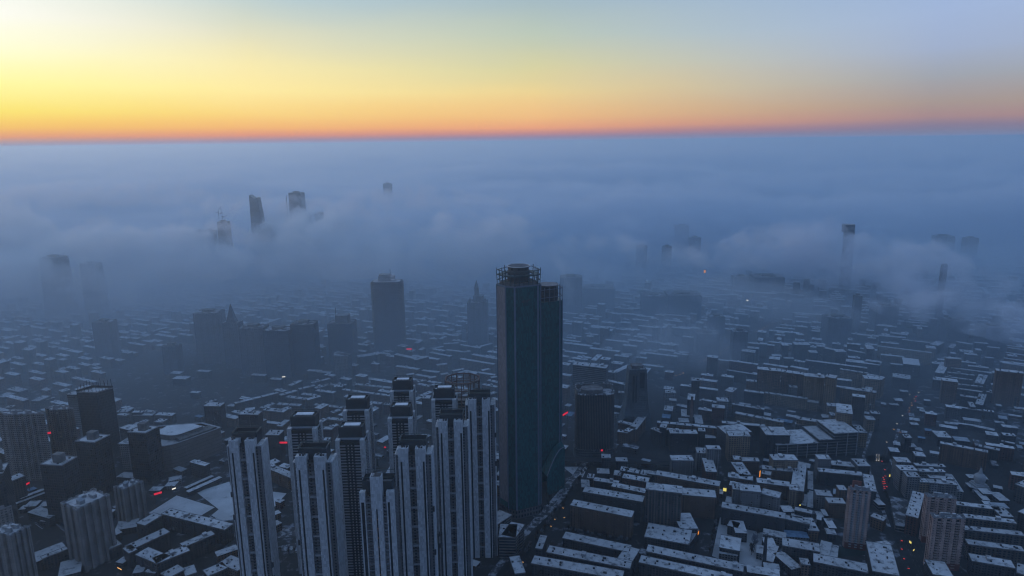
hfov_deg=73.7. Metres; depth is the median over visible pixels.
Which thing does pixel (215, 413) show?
tall apartment block
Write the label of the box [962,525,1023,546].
apartment block
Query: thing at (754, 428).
apartment block
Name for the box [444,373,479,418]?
unfinished tower
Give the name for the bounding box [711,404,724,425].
tall apartment block
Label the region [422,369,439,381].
apartment block
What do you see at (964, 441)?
building
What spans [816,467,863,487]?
apartment block
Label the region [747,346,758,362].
tall apartment block
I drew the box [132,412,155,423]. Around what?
apartment block
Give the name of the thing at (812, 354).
tall apartment block
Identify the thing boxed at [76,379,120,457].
glazed office tower
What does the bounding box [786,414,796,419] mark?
building
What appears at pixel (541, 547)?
apartment block
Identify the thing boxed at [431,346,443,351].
apartment block
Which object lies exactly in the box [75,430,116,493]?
dark office block
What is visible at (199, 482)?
building
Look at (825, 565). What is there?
apartment block
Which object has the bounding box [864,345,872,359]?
tall apartment block
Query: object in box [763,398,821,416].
square woods
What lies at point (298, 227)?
distant tower
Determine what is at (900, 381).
apartment block
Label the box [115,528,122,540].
building
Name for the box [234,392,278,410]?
apartment block
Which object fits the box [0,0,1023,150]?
sky
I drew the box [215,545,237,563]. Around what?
building
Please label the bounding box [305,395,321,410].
apartment block
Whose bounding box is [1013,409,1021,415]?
building
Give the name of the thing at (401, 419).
dark crowned tower
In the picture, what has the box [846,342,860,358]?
tall apartment block
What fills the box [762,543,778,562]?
building
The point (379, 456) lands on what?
building
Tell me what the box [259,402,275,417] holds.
apartment block
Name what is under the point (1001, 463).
temple woods
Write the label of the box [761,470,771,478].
apartment block
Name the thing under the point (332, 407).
apartment block
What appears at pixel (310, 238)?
distant tower
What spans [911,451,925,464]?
apartment block
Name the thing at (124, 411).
apartment block
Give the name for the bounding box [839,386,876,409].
tall apartment block
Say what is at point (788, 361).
apartment block
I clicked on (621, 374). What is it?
tall apartment block
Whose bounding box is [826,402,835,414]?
apartment block
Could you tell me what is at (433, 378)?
apartment block
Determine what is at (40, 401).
apartment block
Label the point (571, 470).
snowy square
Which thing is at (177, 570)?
apartment block
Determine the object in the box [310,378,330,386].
apartment block
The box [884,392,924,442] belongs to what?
avenue woods
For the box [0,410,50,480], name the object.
pale tower slab
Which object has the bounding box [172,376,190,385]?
apartment block
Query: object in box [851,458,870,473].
apartment block
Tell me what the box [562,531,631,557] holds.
apartment block
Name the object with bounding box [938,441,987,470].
tall apartment block
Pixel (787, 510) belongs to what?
building
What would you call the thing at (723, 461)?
road
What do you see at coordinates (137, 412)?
apartment block
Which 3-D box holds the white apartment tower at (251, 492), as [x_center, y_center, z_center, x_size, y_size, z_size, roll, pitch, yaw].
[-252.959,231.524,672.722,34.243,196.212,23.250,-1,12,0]
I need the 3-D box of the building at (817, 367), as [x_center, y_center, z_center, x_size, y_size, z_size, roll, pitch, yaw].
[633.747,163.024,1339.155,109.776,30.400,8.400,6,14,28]
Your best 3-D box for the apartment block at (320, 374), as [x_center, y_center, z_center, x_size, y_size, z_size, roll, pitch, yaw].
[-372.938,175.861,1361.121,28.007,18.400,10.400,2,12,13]
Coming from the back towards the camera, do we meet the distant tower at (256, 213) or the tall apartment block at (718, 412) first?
the distant tower at (256, 213)
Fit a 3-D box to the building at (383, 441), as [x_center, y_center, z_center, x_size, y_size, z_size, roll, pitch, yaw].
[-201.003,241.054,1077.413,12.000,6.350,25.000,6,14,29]
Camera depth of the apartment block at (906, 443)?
1021.70 m
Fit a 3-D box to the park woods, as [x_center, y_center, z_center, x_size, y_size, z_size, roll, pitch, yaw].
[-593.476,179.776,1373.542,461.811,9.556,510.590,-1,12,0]
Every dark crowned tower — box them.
[287,409,323,573]
[335,420,370,575]
[343,393,375,472]
[387,400,415,480]
[390,375,417,434]
[431,383,457,533]
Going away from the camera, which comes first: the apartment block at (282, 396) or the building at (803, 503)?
the building at (803, 503)
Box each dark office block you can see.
[0,460,18,523]
[40,452,82,524]
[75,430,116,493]
[127,421,165,484]
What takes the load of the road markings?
on the road at (914, 561)
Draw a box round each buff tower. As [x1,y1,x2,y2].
[842,480,871,550]
[919,492,956,542]
[923,512,965,570]
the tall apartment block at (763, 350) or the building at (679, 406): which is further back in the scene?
the tall apartment block at (763, 350)
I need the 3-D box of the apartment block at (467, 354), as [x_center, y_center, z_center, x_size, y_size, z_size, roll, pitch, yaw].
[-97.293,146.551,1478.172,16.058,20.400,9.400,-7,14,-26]
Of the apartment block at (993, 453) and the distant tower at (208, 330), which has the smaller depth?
the apartment block at (993, 453)
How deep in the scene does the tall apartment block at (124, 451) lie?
994.02 m
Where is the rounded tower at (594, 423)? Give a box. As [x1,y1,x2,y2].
[573,382,614,458]
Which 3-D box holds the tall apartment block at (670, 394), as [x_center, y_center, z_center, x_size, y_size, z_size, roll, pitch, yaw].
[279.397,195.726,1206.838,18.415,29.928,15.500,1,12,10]
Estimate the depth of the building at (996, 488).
906.51 m
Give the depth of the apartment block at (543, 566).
725.69 m
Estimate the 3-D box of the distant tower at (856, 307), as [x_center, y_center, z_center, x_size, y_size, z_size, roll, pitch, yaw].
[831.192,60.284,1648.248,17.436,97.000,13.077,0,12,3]
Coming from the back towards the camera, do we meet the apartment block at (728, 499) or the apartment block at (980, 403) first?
the apartment block at (980, 403)
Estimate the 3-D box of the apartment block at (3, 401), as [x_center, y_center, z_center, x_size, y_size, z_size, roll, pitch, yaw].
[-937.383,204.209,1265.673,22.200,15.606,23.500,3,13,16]
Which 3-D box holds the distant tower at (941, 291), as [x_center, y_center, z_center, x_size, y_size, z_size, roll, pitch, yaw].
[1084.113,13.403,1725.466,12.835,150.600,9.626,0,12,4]
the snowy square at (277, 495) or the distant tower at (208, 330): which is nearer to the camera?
the snowy square at (277, 495)
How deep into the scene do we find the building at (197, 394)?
1272.08 m
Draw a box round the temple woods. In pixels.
[935,450,1023,479]
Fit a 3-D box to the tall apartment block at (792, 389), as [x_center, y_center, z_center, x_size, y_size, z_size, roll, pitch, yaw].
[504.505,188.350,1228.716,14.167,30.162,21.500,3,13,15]
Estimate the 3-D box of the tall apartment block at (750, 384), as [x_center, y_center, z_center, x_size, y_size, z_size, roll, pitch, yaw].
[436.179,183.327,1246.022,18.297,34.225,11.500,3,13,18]
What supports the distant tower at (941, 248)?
on the ground
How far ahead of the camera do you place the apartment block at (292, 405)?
1184.03 m
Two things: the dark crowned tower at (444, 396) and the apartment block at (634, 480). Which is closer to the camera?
the dark crowned tower at (444, 396)
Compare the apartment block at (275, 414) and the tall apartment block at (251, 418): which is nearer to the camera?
the tall apartment block at (251, 418)
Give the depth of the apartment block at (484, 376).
1338.53 m
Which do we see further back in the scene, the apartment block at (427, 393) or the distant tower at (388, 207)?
the distant tower at (388, 207)
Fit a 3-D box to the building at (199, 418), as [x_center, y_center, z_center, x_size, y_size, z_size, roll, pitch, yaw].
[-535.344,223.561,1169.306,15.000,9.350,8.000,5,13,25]
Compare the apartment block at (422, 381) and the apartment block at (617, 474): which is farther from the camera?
the apartment block at (422, 381)
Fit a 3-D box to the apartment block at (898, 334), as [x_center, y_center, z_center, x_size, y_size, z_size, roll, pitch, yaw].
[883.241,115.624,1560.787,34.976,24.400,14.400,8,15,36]
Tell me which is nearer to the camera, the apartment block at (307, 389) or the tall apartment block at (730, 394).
the tall apartment block at (730, 394)
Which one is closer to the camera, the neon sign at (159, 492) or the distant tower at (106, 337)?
the neon sign at (159, 492)
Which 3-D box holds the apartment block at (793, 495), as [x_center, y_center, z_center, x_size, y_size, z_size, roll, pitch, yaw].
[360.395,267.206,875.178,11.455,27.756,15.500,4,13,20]
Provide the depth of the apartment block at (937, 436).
1047.63 m
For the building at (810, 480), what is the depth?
934.74 m
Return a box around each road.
[26,480,191,536]
[114,525,197,575]
[497,463,598,575]
[565,454,1009,477]
[565,457,693,470]
[634,298,814,451]
[867,306,976,575]
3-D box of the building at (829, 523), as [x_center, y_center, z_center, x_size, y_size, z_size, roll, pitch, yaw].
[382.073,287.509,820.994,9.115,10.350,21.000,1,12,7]
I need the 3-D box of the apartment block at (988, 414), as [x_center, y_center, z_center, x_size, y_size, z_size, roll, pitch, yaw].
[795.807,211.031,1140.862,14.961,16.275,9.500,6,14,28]
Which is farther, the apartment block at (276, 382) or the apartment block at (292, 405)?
the apartment block at (276, 382)
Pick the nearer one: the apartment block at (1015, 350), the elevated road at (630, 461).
the elevated road at (630, 461)
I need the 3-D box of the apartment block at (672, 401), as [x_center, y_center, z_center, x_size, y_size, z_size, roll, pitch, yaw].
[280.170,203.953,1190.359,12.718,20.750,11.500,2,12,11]
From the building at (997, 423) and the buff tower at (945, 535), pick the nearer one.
the buff tower at (945, 535)
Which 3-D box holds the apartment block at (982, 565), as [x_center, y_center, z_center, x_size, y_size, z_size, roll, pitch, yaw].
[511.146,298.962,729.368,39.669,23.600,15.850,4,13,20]
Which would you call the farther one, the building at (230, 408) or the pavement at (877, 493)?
the building at (230, 408)
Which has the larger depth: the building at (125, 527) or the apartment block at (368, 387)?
the apartment block at (368, 387)
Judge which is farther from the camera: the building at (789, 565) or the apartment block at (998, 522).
the apartment block at (998, 522)
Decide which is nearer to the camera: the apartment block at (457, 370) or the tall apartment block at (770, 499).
the tall apartment block at (770, 499)
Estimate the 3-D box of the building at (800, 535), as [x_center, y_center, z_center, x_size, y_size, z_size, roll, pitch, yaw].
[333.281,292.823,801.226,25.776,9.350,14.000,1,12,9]
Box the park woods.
[114,344,327,423]
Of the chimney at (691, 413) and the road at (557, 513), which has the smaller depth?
the road at (557, 513)
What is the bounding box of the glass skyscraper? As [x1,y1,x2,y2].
[496,263,564,519]
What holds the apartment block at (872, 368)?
on the ground
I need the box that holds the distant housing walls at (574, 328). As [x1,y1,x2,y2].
[0,226,1023,500]
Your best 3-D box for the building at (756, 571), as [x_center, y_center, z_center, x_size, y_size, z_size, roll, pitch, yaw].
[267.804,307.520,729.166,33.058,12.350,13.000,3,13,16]
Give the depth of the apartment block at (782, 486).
894.99 m
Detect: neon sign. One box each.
[154,491,162,503]
[279,441,288,463]
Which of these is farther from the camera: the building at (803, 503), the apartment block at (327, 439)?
the apartment block at (327, 439)
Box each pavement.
[487,462,587,575]
[862,432,890,526]
[889,429,899,464]
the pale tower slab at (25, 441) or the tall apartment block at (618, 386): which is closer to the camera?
the pale tower slab at (25, 441)
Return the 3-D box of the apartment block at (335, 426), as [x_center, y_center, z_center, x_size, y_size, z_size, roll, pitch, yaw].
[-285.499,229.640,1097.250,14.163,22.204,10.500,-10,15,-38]
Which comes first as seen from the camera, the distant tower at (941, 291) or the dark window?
the dark window
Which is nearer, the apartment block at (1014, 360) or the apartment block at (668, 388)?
the apartment block at (668, 388)
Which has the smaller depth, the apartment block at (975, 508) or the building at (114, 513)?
the apartment block at (975, 508)
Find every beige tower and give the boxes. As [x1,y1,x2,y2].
[0,505,14,526]
[0,521,37,575]
[60,488,116,572]
[113,478,147,521]
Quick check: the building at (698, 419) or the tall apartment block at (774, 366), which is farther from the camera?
the tall apartment block at (774, 366)
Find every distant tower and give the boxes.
[39,254,79,319]
[80,261,109,320]
[92,318,121,360]
[161,342,184,374]
[193,308,225,363]
[196,229,208,279]
[204,228,221,283]
[217,207,237,286]
[222,304,243,368]
[238,323,268,375]
[249,195,264,225]
[251,223,282,283]
[262,325,294,377]
[286,191,308,275]
[290,319,321,374]
[306,214,315,269]
[314,212,331,273]
[327,308,358,364]
[383,182,394,233]
[467,280,488,345]
[560,274,581,315]
[582,284,614,309]
[635,244,646,275]
[640,292,666,316]
[661,245,671,271]
[664,290,701,319]
[673,224,688,261]
[687,236,700,269]
[693,329,719,354]
[707,313,724,341]
[729,328,747,360]
[732,274,749,295]
[749,273,784,292]
[820,314,852,344]
[851,293,862,332]
[868,302,898,330]
[928,234,954,266]
[934,264,947,322]
[938,316,970,341]
[959,236,978,266]
[973,323,1010,351]
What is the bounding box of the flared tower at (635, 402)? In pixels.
[617,363,652,430]
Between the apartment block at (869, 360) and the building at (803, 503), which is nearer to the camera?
the building at (803, 503)
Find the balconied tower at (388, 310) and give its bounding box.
[370,273,405,353]
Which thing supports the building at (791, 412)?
on the ground
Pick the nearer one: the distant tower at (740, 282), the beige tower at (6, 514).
the beige tower at (6, 514)
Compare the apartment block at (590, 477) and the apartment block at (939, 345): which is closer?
the apartment block at (590, 477)
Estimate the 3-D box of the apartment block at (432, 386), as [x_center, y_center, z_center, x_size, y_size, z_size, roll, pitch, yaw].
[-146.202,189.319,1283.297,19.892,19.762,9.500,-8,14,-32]
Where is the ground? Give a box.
[0,140,1023,575]
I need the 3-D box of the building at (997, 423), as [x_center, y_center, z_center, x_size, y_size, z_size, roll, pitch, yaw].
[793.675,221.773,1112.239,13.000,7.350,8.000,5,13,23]
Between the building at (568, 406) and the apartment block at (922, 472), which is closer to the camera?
the apartment block at (922, 472)
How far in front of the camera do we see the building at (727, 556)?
763.56 m
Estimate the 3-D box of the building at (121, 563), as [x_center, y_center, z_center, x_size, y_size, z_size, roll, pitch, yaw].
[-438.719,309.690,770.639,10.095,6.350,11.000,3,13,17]
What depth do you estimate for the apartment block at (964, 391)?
1218.54 m
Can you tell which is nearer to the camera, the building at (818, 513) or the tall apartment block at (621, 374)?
the building at (818, 513)
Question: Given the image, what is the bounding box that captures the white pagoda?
[967,465,991,492]
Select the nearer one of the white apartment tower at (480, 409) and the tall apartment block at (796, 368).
the white apartment tower at (480, 409)
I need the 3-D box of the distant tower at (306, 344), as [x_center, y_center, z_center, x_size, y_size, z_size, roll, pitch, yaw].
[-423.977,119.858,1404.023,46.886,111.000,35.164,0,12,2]
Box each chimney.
[689,396,693,423]
[762,534,767,566]
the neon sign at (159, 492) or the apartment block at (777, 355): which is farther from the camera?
the apartment block at (777, 355)
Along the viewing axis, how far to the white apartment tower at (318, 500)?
621.73 m
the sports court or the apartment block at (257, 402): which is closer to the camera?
the sports court
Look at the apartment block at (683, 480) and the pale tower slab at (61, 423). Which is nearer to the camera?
the apartment block at (683, 480)
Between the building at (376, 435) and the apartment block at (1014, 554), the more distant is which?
the building at (376, 435)
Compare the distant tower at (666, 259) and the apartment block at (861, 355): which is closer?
the apartment block at (861, 355)
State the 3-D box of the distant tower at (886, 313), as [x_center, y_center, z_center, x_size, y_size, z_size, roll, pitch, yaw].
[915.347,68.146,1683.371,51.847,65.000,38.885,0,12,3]
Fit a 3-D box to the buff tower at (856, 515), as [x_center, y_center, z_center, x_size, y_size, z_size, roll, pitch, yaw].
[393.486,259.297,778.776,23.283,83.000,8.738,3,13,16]
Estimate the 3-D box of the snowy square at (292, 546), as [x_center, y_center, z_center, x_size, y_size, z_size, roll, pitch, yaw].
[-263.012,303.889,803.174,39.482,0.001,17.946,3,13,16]
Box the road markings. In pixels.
[872,381,922,573]
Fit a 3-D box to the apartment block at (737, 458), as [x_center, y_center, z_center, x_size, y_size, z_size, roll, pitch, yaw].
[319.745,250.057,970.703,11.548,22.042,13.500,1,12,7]
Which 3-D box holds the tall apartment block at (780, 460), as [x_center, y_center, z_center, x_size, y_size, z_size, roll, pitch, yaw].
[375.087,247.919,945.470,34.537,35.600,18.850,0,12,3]
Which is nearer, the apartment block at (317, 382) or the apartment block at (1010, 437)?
the apartment block at (1010, 437)
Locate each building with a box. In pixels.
[16,492,45,509]
[18,505,26,513]
[20,488,44,499]
[24,500,41,511]
[27,486,36,492]
[27,507,55,526]
[34,397,54,407]
[34,542,68,570]
[39,501,46,507]
[58,559,82,575]
[112,509,115,518]
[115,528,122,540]
[116,518,139,534]
[116,556,126,567]
[117,472,133,482]
[132,565,144,575]
[145,569,155,575]
[149,486,163,494]
[165,481,178,489]
[169,475,181,484]
[173,466,186,475]
[185,475,213,491]
[187,476,221,495]
[190,391,201,398]
[195,415,203,421]
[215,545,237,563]
[219,458,227,465]
[227,404,234,412]
[267,421,279,428]
[275,498,284,508]
[275,510,280,519]
[276,520,281,532]
[374,432,378,438]
[375,453,383,458]
[377,435,388,445]
[473,559,479,569]
[565,403,571,409]
[566,411,574,419]
[581,480,589,494]
[597,468,609,478]
[622,443,639,454]
[639,548,645,558]
[641,458,650,466]
[662,414,670,420]
[676,403,686,412]
[678,418,688,422]
[681,409,693,423]
[689,529,698,550]
[694,414,702,424]
[705,435,715,444]
[719,489,723,497]
[719,551,737,560]
[727,520,739,535]
[732,520,747,542]
[746,565,779,575]
[756,544,763,559]
[762,537,775,545]
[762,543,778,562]
[763,458,768,464]
[763,528,785,545]
[763,562,779,571]
[764,406,771,412]
[764,412,770,417]
[774,419,859,457]
[774,551,800,575]
[777,418,792,425]
[780,505,794,514]
[784,530,808,540]
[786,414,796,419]
[787,410,795,414]
[801,494,806,508]
[807,490,812,509]
[808,471,812,490]
[809,459,814,464]
[815,511,823,521]
[816,515,821,528]
[819,540,831,555]
[820,509,827,520]
[821,414,828,419]
[823,518,836,531]
[824,528,836,540]
[829,544,838,556]
[873,498,884,510]
[877,540,890,544]
[887,447,899,458]
[888,403,898,410]
[889,496,908,532]
[893,398,902,405]
[893,441,900,450]
[899,390,907,396]
[909,417,919,423]
[909,422,918,428]
[910,443,916,452]
[914,447,922,451]
[917,436,924,443]
[923,399,930,405]
[924,428,931,436]
[930,450,938,457]
[939,424,957,434]
[944,421,958,427]
[945,473,963,499]
[952,436,969,445]
[957,422,973,429]
[962,417,980,425]
[965,474,973,481]
[965,483,973,491]
[972,439,979,447]
[973,424,994,433]
[974,490,989,502]
[978,488,991,499]
[989,502,1009,510]
[990,460,998,468]
[991,492,1009,505]
[993,485,1002,492]
[994,421,1004,426]
[995,404,1001,410]
[997,415,1007,424]
[1000,424,1018,434]
[1008,414,1021,418]
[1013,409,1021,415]
[1014,406,1023,410]
[1016,444,1022,451]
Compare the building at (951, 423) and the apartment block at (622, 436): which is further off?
the building at (951, 423)
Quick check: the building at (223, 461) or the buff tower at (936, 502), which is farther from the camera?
the building at (223, 461)
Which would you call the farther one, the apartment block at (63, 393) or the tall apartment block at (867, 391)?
the apartment block at (63, 393)
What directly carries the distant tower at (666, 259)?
on the ground
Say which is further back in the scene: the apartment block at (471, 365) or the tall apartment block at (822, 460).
the apartment block at (471, 365)
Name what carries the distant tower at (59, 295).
on the ground
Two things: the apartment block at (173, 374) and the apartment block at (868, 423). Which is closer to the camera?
the apartment block at (868, 423)
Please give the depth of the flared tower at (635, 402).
1108.50 m
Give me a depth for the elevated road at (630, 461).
986.08 m
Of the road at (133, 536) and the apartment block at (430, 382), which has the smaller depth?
the road at (133, 536)
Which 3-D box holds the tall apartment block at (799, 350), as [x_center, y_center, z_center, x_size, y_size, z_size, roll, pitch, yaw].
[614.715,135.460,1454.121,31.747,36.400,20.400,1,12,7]
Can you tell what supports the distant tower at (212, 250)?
on the ground
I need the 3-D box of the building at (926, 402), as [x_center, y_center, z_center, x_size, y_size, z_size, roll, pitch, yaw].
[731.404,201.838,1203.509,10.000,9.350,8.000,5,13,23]
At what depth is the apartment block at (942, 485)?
883.67 m
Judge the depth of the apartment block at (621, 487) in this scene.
886.83 m
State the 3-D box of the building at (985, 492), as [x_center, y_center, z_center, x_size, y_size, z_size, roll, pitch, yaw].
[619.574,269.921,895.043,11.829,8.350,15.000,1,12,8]
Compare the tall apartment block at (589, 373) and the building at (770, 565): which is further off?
the tall apartment block at (589, 373)
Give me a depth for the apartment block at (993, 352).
1447.66 m
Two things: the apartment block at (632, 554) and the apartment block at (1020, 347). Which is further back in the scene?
the apartment block at (1020, 347)
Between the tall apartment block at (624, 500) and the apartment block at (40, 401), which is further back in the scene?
the apartment block at (40, 401)
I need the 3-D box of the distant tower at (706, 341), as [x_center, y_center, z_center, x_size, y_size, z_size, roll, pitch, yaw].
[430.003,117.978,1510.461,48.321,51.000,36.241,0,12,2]
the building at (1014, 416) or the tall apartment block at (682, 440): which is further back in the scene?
the building at (1014, 416)
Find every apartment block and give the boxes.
[0,392,16,404]
[5,405,15,409]
[6,386,28,397]
[11,473,27,501]
[31,395,49,408]
[40,405,52,419]
[40,546,68,570]
[58,388,70,401]
[66,391,81,429]
[108,539,122,559]
[116,409,132,421]
[117,413,130,425]
[117,437,131,469]
[122,544,137,568]
[124,528,170,552]
[131,410,144,423]
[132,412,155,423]
[135,547,169,575]
[136,512,162,537]
[145,409,156,413]
[152,545,190,575]
[154,412,176,424]
[154,418,167,425]
[160,564,184,575]
[161,508,233,544]
[169,371,183,379]
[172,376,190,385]
[180,530,215,560]
[183,564,196,575]
[197,370,211,379]
[202,562,227,575]
[203,402,226,430]
[204,399,217,403]
[218,555,239,575]
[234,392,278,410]
[238,409,264,437]
[251,373,267,383]
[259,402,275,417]
[263,406,287,421]
[265,429,285,459]
[270,377,283,387]
[270,458,280,465]
[270,464,291,489]
[276,402,301,412]
[276,419,289,436]
[278,389,297,402]
[280,406,291,419]
[285,395,307,408]
[297,384,314,396]
[300,392,317,397]
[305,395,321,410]
[307,369,321,379]
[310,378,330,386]
[313,403,343,416]
[314,383,331,393]
[315,389,336,403]
[317,371,331,379]
[319,418,327,425]
[323,426,334,440]
[324,437,330,443]
[325,416,342,424]
[327,383,346,390]
[328,423,338,437]
[330,408,341,416]
[333,351,352,377]
[333,353,349,377]
[334,384,342,398]
[342,388,389,403]
[354,383,391,392]
[357,353,374,368]
[370,401,382,413]
[383,402,389,414]
[394,353,416,369]
[413,378,420,389]
[414,356,428,373]
[415,374,430,382]
[416,379,426,383]
[417,383,429,393]
[419,391,432,398]
[421,395,431,423]
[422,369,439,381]
[427,380,441,384]
[428,376,436,380]
[429,352,452,365]
[429,383,439,391]
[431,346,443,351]
[433,348,445,353]
[436,363,447,373]
[440,372,448,383]
[444,342,459,350]
[446,349,464,360]
[452,368,463,374]
[458,370,467,379]
[460,344,480,354]
[460,358,494,373]
[463,350,470,358]
[471,353,496,369]
[478,343,492,354]
[478,371,495,382]
[481,368,490,372]
[481,383,497,395]
[486,379,497,385]
[491,391,496,397]
[497,510,511,534]
[498,524,516,557]
[501,521,524,554]
[509,555,525,575]
[531,555,623,575]
[535,534,546,556]
[546,545,631,575]
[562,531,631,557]
[570,499,634,538]
[572,361,608,396]
[582,486,644,522]
[587,473,594,486]
[593,477,619,489]
[601,453,610,474]
[608,370,615,380]
[608,379,624,398]
[611,482,645,505]
[613,470,621,482]
[614,365,626,382]
[615,457,627,469]
[617,420,631,429]
[617,429,628,444]
[617,545,639,575]
[618,391,623,405]
[620,466,627,482]
[622,473,649,487]
[623,426,635,443]
[625,468,639,475]
[630,416,646,442]
[638,555,732,575]
[640,469,651,481]
[644,522,691,551]
[645,482,682,528]
[646,470,655,482]
[646,544,743,575]
[650,427,661,446]
[655,470,720,504]
[657,420,716,440]
[659,423,667,446]
[663,386,673,401]
[664,405,673,419]
[665,390,675,404]
[666,427,674,445]
[668,428,697,452]
[669,398,676,411]
[669,455,693,475]
[676,512,698,540]
[681,487,716,518]
[687,393,694,415]
[691,377,699,406]
[695,447,705,471]
[697,427,705,446]
[701,398,716,408]
[702,457,716,479]
[705,445,720,475]
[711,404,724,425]
[716,397,728,418]
[716,423,751,452]
[719,534,741,561]
[721,501,785,532]
[722,420,764,440]
[724,386,737,411]
[725,430,750,461]
[725,496,731,502]
[727,369,756,383]
[727,472,752,490]
[729,360,757,372]
[731,403,764,416]
[731,462,750,475]
[731,483,739,503]
[732,455,741,461]
[734,411,784,425]
[738,483,761,507]
[741,349,755,362]
[741,457,759,474]
[744,389,763,405]
[746,379,756,389]
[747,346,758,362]
[756,366,781,397]
[756,477,789,500]
[759,342,766,357]
[759,426,790,457]
[760,488,781,511]
[761,465,798,483]
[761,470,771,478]
[763,363,787,370]
[765,391,807,409]
[769,453,798,468]
[771,354,781,364]
[780,343,788,364]
[780,369,805,395]
[782,537,819,565]
[783,357,793,369]
[784,515,810,533]
[788,384,797,395]
[788,484,798,508]
[790,365,808,372]
[791,342,809,360]
[791,461,806,505]
[794,359,800,366]
[794,422,806,429]
[794,506,812,516]
[796,416,820,428]
[799,557,810,575]
[802,373,824,408]
[802,517,819,541]
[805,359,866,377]
[807,350,817,360]
[807,399,818,411]
[812,553,868,575]
[813,454,831,478]
[813,489,832,508]
[816,344,824,360]
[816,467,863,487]
[822,373,837,412]
[823,347,833,362]
[824,497,845,517]
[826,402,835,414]
[829,412,834,418]
[830,460,854,470]
[832,349,845,363]
[835,403,852,425]
[835,484,846,501]
[839,368,867,387]
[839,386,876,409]
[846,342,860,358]
[846,359,879,374]
[847,349,864,360]
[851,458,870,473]
[852,424,867,447]
[861,375,880,399]
[862,473,876,505]
[863,386,872,411]
[863,415,875,431]
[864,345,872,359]
[864,359,881,374]
[865,541,899,575]
[867,373,885,398]
[869,410,880,425]
[870,513,886,531]
[877,345,931,364]
[878,334,905,347]
[889,363,902,373]
[890,332,907,338]
[891,456,911,478]
[892,373,910,389]
[893,464,917,490]
[901,339,929,350]
[901,357,919,376]
[901,434,912,452]
[901,471,920,497]
[904,490,923,535]
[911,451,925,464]
[913,462,945,469]
[916,467,945,477]
[919,478,929,492]
[924,559,952,575]
[925,345,935,360]
[926,478,957,496]
[927,474,954,479]
[930,341,943,354]
[931,430,951,445]
[932,376,941,390]
[935,362,946,377]
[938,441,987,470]
[940,381,982,390]
[944,357,961,375]
[944,404,981,419]
[945,375,972,384]
[947,344,955,355]
[947,371,974,384]
[951,367,987,380]
[955,341,972,352]
[955,501,1000,515]
[956,387,982,399]
[959,394,980,406]
[962,513,1016,529]
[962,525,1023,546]
[963,538,1023,566]
[967,401,975,408]
[967,553,1015,575]
[973,342,987,353]
[974,348,981,361]
[974,374,987,393]
[975,393,986,414]
[978,444,999,461]
[983,356,993,368]
[983,409,993,419]
[985,346,999,358]
[986,391,1017,405]
[991,368,1023,406]
[991,506,1013,518]
[1000,432,1016,445]
[1001,440,1014,446]
[1002,362,1023,371]
[1003,357,1023,362]
[1005,352,1023,359]
[1006,345,1023,351]
[1007,347,1023,353]
[1013,480,1023,504]
[1016,508,1023,531]
[1016,562,1023,575]
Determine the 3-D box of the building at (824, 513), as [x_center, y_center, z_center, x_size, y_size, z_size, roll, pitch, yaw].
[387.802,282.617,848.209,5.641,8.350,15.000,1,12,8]
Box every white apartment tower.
[227,426,280,575]
[292,441,345,575]
[359,469,401,575]
[395,433,438,575]
[435,408,472,575]
[465,388,497,557]
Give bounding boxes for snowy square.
[150,495,213,514]
[198,482,233,519]
[273,492,285,506]
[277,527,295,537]
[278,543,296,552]
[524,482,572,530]
[565,467,587,476]
[712,517,762,566]
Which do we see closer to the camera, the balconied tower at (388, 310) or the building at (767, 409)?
the building at (767, 409)
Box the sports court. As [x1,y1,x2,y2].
[838,547,865,556]
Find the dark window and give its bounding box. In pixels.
[640,372,644,387]
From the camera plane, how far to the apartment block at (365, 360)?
1432.97 m
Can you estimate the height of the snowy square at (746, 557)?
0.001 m
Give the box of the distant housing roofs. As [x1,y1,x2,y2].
[0,225,1023,485]
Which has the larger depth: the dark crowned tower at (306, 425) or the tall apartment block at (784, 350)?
the tall apartment block at (784, 350)
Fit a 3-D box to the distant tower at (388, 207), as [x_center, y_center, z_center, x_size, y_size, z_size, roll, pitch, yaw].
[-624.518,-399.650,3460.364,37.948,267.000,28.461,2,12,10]
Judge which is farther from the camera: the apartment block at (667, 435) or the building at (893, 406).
the building at (893, 406)
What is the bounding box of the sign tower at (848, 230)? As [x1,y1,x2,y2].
[838,224,854,290]
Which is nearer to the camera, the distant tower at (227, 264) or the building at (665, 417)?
the building at (665, 417)
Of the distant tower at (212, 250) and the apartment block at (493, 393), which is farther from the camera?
the distant tower at (212, 250)
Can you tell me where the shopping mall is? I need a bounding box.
[123,422,222,471]
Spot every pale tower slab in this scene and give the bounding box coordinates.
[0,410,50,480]
[45,405,78,464]
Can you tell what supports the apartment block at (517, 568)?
on the ground
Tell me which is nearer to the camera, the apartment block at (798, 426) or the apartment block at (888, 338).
the apartment block at (798, 426)
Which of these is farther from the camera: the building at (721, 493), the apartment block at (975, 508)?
the building at (721, 493)
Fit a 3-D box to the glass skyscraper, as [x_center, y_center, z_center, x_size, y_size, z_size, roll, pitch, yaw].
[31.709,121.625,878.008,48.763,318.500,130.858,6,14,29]
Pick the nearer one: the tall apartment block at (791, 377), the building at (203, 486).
the building at (203, 486)
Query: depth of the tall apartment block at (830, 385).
1165.67 m

